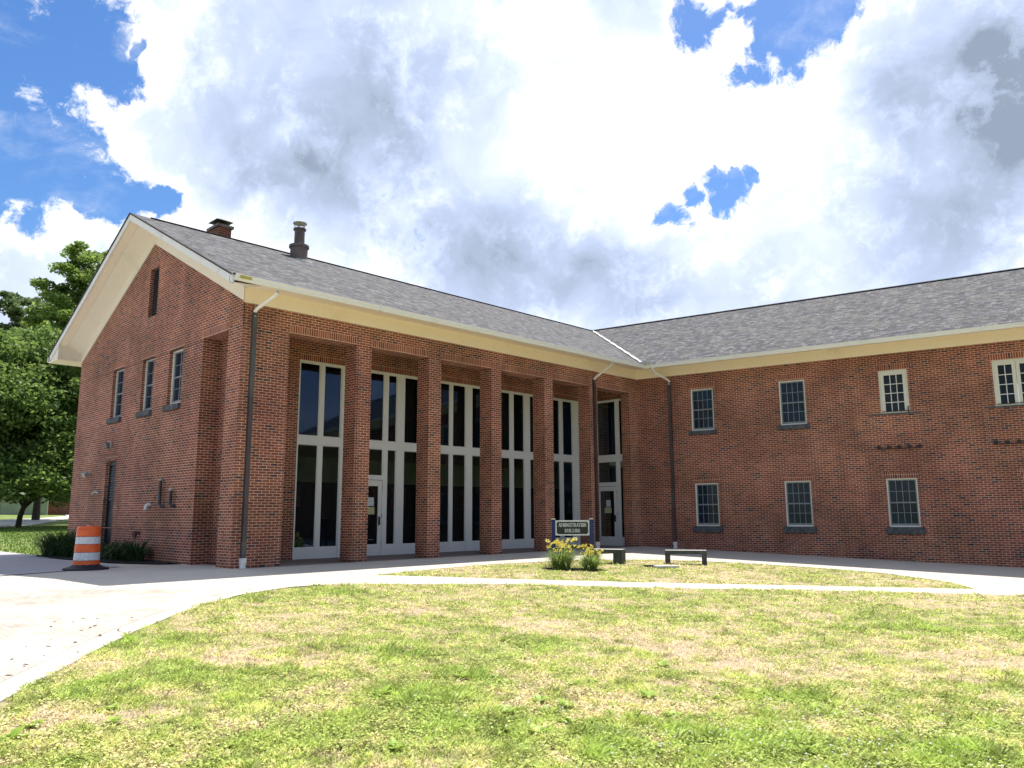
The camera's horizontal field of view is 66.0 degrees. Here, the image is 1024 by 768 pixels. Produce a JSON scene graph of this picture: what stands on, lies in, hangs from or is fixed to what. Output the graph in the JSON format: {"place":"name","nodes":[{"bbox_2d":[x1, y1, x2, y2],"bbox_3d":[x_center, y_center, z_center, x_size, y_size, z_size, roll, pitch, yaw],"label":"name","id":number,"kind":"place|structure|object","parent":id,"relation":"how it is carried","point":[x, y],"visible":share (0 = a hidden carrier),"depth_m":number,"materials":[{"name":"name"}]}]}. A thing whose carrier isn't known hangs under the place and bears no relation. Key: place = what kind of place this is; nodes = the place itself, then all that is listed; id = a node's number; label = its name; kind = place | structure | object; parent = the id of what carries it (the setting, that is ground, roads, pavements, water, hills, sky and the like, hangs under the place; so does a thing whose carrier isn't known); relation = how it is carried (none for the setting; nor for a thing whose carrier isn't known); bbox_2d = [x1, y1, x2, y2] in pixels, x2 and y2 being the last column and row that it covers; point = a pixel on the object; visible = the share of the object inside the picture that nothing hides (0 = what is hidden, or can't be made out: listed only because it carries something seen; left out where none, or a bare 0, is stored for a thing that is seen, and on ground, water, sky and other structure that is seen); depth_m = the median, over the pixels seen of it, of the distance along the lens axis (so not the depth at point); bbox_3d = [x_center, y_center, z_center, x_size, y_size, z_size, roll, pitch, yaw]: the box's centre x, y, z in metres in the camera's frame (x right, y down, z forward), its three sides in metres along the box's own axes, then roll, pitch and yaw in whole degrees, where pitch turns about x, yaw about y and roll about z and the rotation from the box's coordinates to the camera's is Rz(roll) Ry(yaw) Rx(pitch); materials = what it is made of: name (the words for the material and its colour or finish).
{"place":"outdoors","nodes":[
{"label":"outdoors","id":0,"kind":"place"},
{"bbox_2d":[0,515,68,527],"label":"road","id":1,"kind":"structure","parent":0,"point":[4,523],"depth_m":67.80,"materials":[{"name":"concrete"}]},
{"bbox_2d":[13,524,76,555],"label":"ornamental grass","id":2,"kind":"object","parent":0,"point":[49,545],"depth_m":24.45,"materials":[{"name":"green plant"}]},
{"bbox_2d":[0,551,118,575],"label":"side pavement","id":3,"kind":"structure","parent":0,"point":[15,563],"depth_m":20.49,"materials":[{"name":"grey concrete"}]},
{"bbox_2d":[62,525,108,570],"bbox_3d":[-10.020,3.851,18.625,1.000,1.026,1.000,-9,-13,44],"label":"traffic drum","id":4,"kind":"object","parent":3,"relation":"on","point":[87,548],"visible":1,"depth_m":18.42,"materials":[{"name":"orange plastic"}]},
{"bbox_2d":[0,515,167,564],"bbox_3d":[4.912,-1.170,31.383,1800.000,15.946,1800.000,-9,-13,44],"label":"ground","id":5,"kind":"structure","parent":0,"point":[64,522],"depth_m":45.54,"materials":[{"name":"green plant"}]},
{"bbox_2d":[0,497,48,514],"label":"boarded fence","id":6,"kind":"object","parent":5,"relation":"on","point":[6,508],"visible":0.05,"depth_m":98.77,"materials":[{"name":"green wood"}]},
{"bbox_2d":[0,290,54,333],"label":"oak tree","id":7,"kind":"object","parent":5,"relation":"on","point":[12,304],"visible":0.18,"depth_m":81.61,"materials":[{"name":"green plant"}]},
{"bbox_2d":[10,315,52,519],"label":"background tree","id":8,"kind":"object","parent":5,"relation":"on","point":[36,510],"visible":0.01,"depth_m":73.07,"materials":[{"name":"green plant"}]},
{"bbox_2d":[0,525,67,554],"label":"side grass","id":9,"kind":"structure","parent":5,"relation":"on","point":[18,537],"depth_m":40.27,"materials":[{"name":"green plant"}]},
{"bbox_2d":[0,325,80,527],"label":"maple tree","id":10,"kind":"object","parent":5,"relation":"on","point":[39,396],"visible":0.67,"depth_m":50.40,"materials":[{"name":"green plant"}]},
{"bbox_2d":[47,501,69,514],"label":"brick wall","id":11,"kind":"structure","parent":5,"relation":"on","point":[54,510],"depth_m":99.64,"materials":[{"name":"brown brick"}]},
{"bbox_2d":[20,240,107,436],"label":"tall maple tree","id":12,"kind":"object","parent":5,"relation":"on","point":[60,308],"visible":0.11,"depth_m":68.18,"materials":[{"name":"green plant"}]},
{"bbox_2d":[47,212,1023,568],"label":"brick building","id":13,"kind":"structure","parent":5,"relation":"on","point":[243,404],"depth_m":25.38,"materials":[{"name":"red brick"}]},
{"bbox_2d":[104,461,116,546],"bbox_3d":[-12.406,3.895,24.494,0.850,2.970,0.070,-9,-13,44],"label":"steel door","id":14,"kind":"structure","parent":13,"relation":"in","point":[112,470],"depth_m":24.66,"materials":[{"name":"metal"}]},
{"bbox_2d":[113,369,124,417],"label":"window","id":15,"kind":"structure","parent":13,"relation":"in","point":[120,374],"depth_m":25.25,"materials":[{"name":"glass"}]},
{"bbox_2d":[143,359,154,410],"bbox_3d":[-10.692,0.027,23.422,0.880,1.580,0.102,-9,-13,44],"label":"window","id":16,"kind":"structure","parent":13,"relation":"in","point":[149,374],"depth_m":23.61,"materials":[{"name":"white paint"}]},
{"bbox_2d":[170,349,182,403],"bbox_3d":[-9.289,-0.201,22.072,0.900,1.580,0.102,-9,-13,44],"label":"window","id":17,"kind":"structure","parent":13,"relation":"in","point":[177,355],"depth_m":22.24,"materials":[{"name":"glass"}]},
{"bbox_2d":[367,480,381,555],"bbox_3d":[-4.359,4.080,24.081,0.080,2.275,0.927,-9,-13,44],"label":"door","id":18,"kind":"structure","parent":13,"relation":"in","point":[374,486],"depth_m":24.23,"materials":[{"name":"clear glass"}]},
{"bbox_2d":[599,486,617,545],"bbox_3d":[3.753,5.176,30.993,0.977,2.275,0.080,-9,-13,44],"label":"door","id":19,"kind":"structure","parent":13,"relation":"in","point":[608,495],"depth_m":30.96,"materials":[{"name":"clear glass"}]},
{"bbox_2d":[691,388,713,430],"bbox_3d":[7.185,0.969,29.651,0.878,1.574,0.218,-8,-12,38],"label":"window","id":20,"kind":"structure","parent":13,"relation":"in","point":[702,410],"depth_m":29.66,"materials":[{"name":"glass"}]},
{"bbox_2d":[695,483,719,525],"bbox_3d":[7.227,4.442,29.064,0.889,1.557,0.220,-8,-12,38],"label":"window","id":21,"kind":"structure","parent":13,"relation":"in","point":[707,497],"depth_m":29.07,"materials":[{"name":"glass"}]},
{"bbox_2d":[778,379,806,424],"bbox_3d":[9.931,0.663,27.870,0.899,1.574,0.222,-8,-12,38],"label":"window","id":22,"kind":"structure","parent":13,"relation":"in","point":[791,393],"depth_m":27.87,"materials":[{"name":"glass"}]},
{"bbox_2d":[784,481,813,526],"bbox_3d":[9.947,4.139,27.300,0.892,1.557,0.221,-8,-12,38],"label":"window","id":23,"kind":"structure","parent":13,"relation":"in","point":[799,512],"depth_m":27.30,"materials":[{"name":"glass"}]},
{"bbox_2d":[878,369,909,413],"bbox_3d":[12.638,0.256,26.096,0.867,1.432,0.220,-6,-11,33],"label":"window","id":24,"kind":"structure","parent":13,"relation":"in","point":[893,384],"depth_m":26.09,"materials":[{"name":"white paint"}]},
{"bbox_2d":[886,478,920,526],"bbox_3d":[12.675,3.836,25.531,0.915,1.557,0.225,-8,-12,38],"label":"window","id":25,"kind":"structure","parent":13,"relation":"in","point":[902,493],"depth_m":25.53,"materials":[{"name":"glass"}]},
{"bbox_2d":[991,358,1023,405],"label":"window","id":26,"kind":"structure","parent":13,"relation":"in","point":[1006,390],"depth_m":24.34,"materials":[{"name":"white paint"}]},
{"bbox_2d":[73,541,115,558],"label":"ornamental grass","id":27,"kind":"object","parent":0,"point":[101,555],"depth_m":22.71,"materials":[{"name":"green plant"}]},
{"bbox_2d":[0,588,256,681],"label":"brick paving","id":28,"kind":"structure","parent":0,"point":[31,615],"depth_m":11.53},
{"bbox_2d":[6,617,131,674],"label":"leaf litter","id":29,"kind":"object","parent":28,"relation":"on","point":[73,642],"visible":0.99,"depth_m":9.89,"materials":[{"name":"brown plant"}]},
{"bbox_2d":[102,537,154,560],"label":"ornamental grass","id":30,"kind":"object","parent":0,"point":[130,552],"depth_m":21.30,"materials":[{"name":"green plant"}]},
{"bbox_2d":[0,558,1023,767],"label":"lawn","id":31,"kind":"structure","parent":0,"point":[558,623],"depth_m":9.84,"materials":[{"name":"plant"}]},
{"bbox_2d":[0,726,35,739],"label":"broadleaf weed","id":32,"kind":"object","parent":31,"relation":"on","point":[17,730],"visible":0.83,"depth_m":5.87,"materials":[{"name":"green plant"}]},
{"bbox_2d":[20,719,44,727],"bbox_3d":[-3.730,2.647,6.155,0.172,0.055,0.173,-9,-13,44],"label":"broadleaf weed","id":33,"kind":"object","parent":31,"relation":"on","point":[34,722],"visible":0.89,"depth_m":6.16,"materials":[{"name":"green plant"}]},
{"bbox_2d":[101,715,122,722],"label":"broadleaf weed","id":34,"kind":"object","parent":31,"relation":"on","point":[113,719],"visible":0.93,"depth_m":6.31,"materials":[{"name":"green plant"}]},
{"bbox_2d":[104,702,120,708],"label":"broadleaf weed","id":35,"kind":"object","parent":31,"relation":"on","point":[115,705],"visible":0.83,"depth_m":6.71,"materials":[{"name":"green plant"}]},
{"bbox_2d":[3,583,338,699],"bbox_3d":[-4.490,3.422,11.562,1.268,0.200,9.542,-1,-9,7],"label":"lawn edge","id":36,"kind":"object","parent":31,"relation":"on","point":[187,610],"visible":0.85,"depth_m":12.09,"materials":[{"name":"green plant"}]},
{"bbox_2d":[222,739,238,746],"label":"broadleaf weed","id":37,"kind":"object","parent":31,"relation":"on","point":[232,741],"visible":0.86,"depth_m":5.79,"materials":[{"name":"green plant"}]},
{"bbox_2d":[369,685,393,693],"bbox_3d":[-1.197,2.860,7.364,0.212,0.068,0.213,-3,-10,14],"label":"broadleaf weed","id":38,"kind":"object","parent":31,"relation":"on","point":[384,689],"visible":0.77,"depth_m":7.37,"materials":[{"name":"green plant"}]},
{"bbox_2d":[386,738,403,748],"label":"broadleaf weed","id":39,"kind":"object","parent":31,"relation":"on","point":[392,741],"visible":0.87,"depth_m":5.81,"materials":[{"name":"green plant"}]},
{"bbox_2d":[452,671,472,677],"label":"broadleaf weed","id":40,"kind":"object","parent":31,"relation":"on","point":[463,673],"visible":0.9,"depth_m":8.07,"materials":[{"name":"green plant"}]},
{"bbox_2d":[495,704,518,713],"bbox_3d":[-0.049,2.802,6.786,0.210,0.066,0.223,5,-11,-29],"label":"broadleaf weed","id":41,"kind":"object","parent":31,"relation":"on","point":[510,708],"visible":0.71,"depth_m":6.82,"materials":[{"name":"green plant"}]},
{"bbox_2d":[521,724,551,734],"bbox_3d":[0.196,2.729,6.229,0.221,0.066,0.208,5,-11,-28],"label":"broadleaf weed","id":42,"kind":"object","parent":31,"relation":"on","point":[532,725],"visible":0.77,"depth_m":6.24,"materials":[{"name":"green plant"}]},
{"bbox_2d":[529,694,547,701],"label":"broadleaf weed","id":43,"kind":"object","parent":31,"relation":"on","point":[537,696],"visible":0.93,"depth_m":7.24,"materials":[{"name":"green plant"}]},
{"bbox_2d":[538,704,556,712],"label":"broadleaf weed","id":44,"kind":"object","parent":31,"relation":"on","point":[547,707],"visible":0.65,"depth_m":6.86,"materials":[{"name":"green plant"}]},
{"bbox_2d":[557,698,576,707],"bbox_3d":[0.474,2.841,7.024,0.256,0.077,0.207,-7,-12,37],"label":"broadleaf weed","id":45,"kind":"object","parent":31,"relation":"on","point":[565,702],"visible":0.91,"depth_m":7.05,"materials":[{"name":"green plant"}]},
{"bbox_2d":[557,716,581,722],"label":"broadleaf weed","id":46,"kind":"object","parent":31,"relation":"on","point":[568,719],"visible":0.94,"depth_m":6.54,"materials":[{"name":"green plant"}]},
{"bbox_2d":[551,519,593,557],"bbox_3d":[1.644,4.385,21.388,1.146,1.450,0.116,0,-9,0],"label":"building sign","id":47,"kind":"object","parent":31,"relation":"on","point":[569,527],"visible":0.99,"depth_m":21.44,"materials":[{"name":"black paint"}]},
{"bbox_2d":[543,567,602,570],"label":"flower bed soil","id":48,"kind":"structure","parent":31,"relation":"on","point":[574,568],"depth_m":20.04,"materials":[{"name":"brown soil"}]},
{"bbox_2d":[539,537,584,568],"bbox_3d":[1.254,4.356,20.340,1.521,0.821,1.433,0,-9,-4],"label":"daylily","id":49,"kind":"object","parent":48,"relation":"on","point":[564,560],"visible":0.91,"depth_m":20.14,"materials":[{"name":"green plant"}]},
{"bbox_2d":[574,543,609,570],"bbox_3d":[1.986,4.426,20.220,1.158,0.680,1.228,-9,-13,44],"label":"daylily","id":50,"kind":"object","parent":48,"relation":"on","point":[592,562],"visible":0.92,"depth_m":20.05,"materials":[{"name":"green plant"}]},
{"bbox_2d":[586,549,625,563],"bbox_3d":[2.659,4.917,22.309,1.050,0.490,0.380,-5,-10,26],"label":"bench","id":51,"kind":"object","parent":31,"relation":"on","point":[619,556],"visible":0.45,"depth_m":22.04,"materials":[{"name":"concrete"}]},
{"bbox_2d":[604,709,616,714],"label":"broadleaf weed","id":52,"kind":"object","parent":31,"relation":"on","point":[609,711],"visible":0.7,"depth_m":6.84,"materials":[{"name":"green plant"}]},
{"bbox_2d":[637,688,657,696],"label":"broadleaf weed","id":53,"kind":"object","parent":31,"relation":"on","point":[651,693],"visible":0.9,"depth_m":7.47,"materials":[{"name":"green plant"}]},
{"bbox_2d":[653,659,670,666],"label":"broadleaf weed","id":54,"kind":"object","parent":31,"relation":"on","point":[663,663],"visible":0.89,"depth_m":8.80,"materials":[{"name":"green plant"}]},
{"bbox_2d":[653,565,678,567],"bbox_3d":[4.126,4.896,21.173,0.624,0.045,0.389,0,-9,-2],"label":"utility cover","id":55,"kind":"object","parent":31,"relation":"on","point":[664,566],"visible":1,"depth_m":20.99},
{"bbox_2d":[662,710,679,717],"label":"broadleaf weed","id":56,"kind":"object","parent":31,"relation":"on","point":[670,714],"visible":0.76,"depth_m":6.82,"materials":[{"name":"green plant"}]},
{"bbox_2d":[665,550,706,564],"bbox_3d":[4.969,4.994,22.532,1.160,0.490,0.380,-2,-10,13],"label":"bench","id":57,"kind":"object","parent":31,"relation":"on","point":[702,552],"visible":0.77,"depth_m":22.38,"materials":[{"name":"stone"}]},
{"bbox_2d":[792,744,822,751],"bbox_3d":[2.166,2.653,5.746,0.205,0.077,0.253,-8,-12,39],"label":"broadleaf weed","id":58,"kind":"object","parent":31,"relation":"on","point":[808,747],"visible":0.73,"depth_m":5.76,"materials":[{"name":"green plant"}]},
{"bbox_2d":[0,546,1023,702],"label":"pavement","id":59,"kind":"structure","parent":0,"point":[1009,580],"depth_m":18.22,"materials":[{"name":"concrete"}]},
{"bbox_2d":[36,554,174,563],"bbox_3d":[-12.096,5.056,22.899,8.700,0.001,1.450,-9,-13,44],"label":"planting bed","id":60,"kind":"object","parent":59,"relation":"on","point":[123,561],"visible":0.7,"depth_m":21.21,"materials":[{"name":"brown soil"}]},
{"bbox_2d":[44,535,103,556],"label":"ornamental grass","id":61,"kind":"object","parent":60,"relation":"on","point":[68,550],"depth_m":23.73,"materials":[{"name":"green plant"}]},
{"bbox_2d":[100,537,136,559],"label":"ornamental grass","id":62,"kind":"object","parent":60,"relation":"on","point":[114,556],"depth_m":21.90,"materials":[{"name":"green plant"}]},
{"bbox_2d":[212,545,632,567],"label":"portico floor","id":63,"kind":"structure","parent":59,"relation":"on","point":[369,558],"depth_m":23.43,"materials":[{"name":"grey concrete"}]},
{"bbox_2d":[0,0,1023,403],"label":"sky","id":64,"kind":"structure","parent":0,"point":[587,164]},
{"bbox_2d":[326,575,1023,595],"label":"footpath","id":65,"kind":"structure","parent":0,"point":[393,579],"depth_m":16.98,"materials":[{"name":"grey concrete"}]}
]}

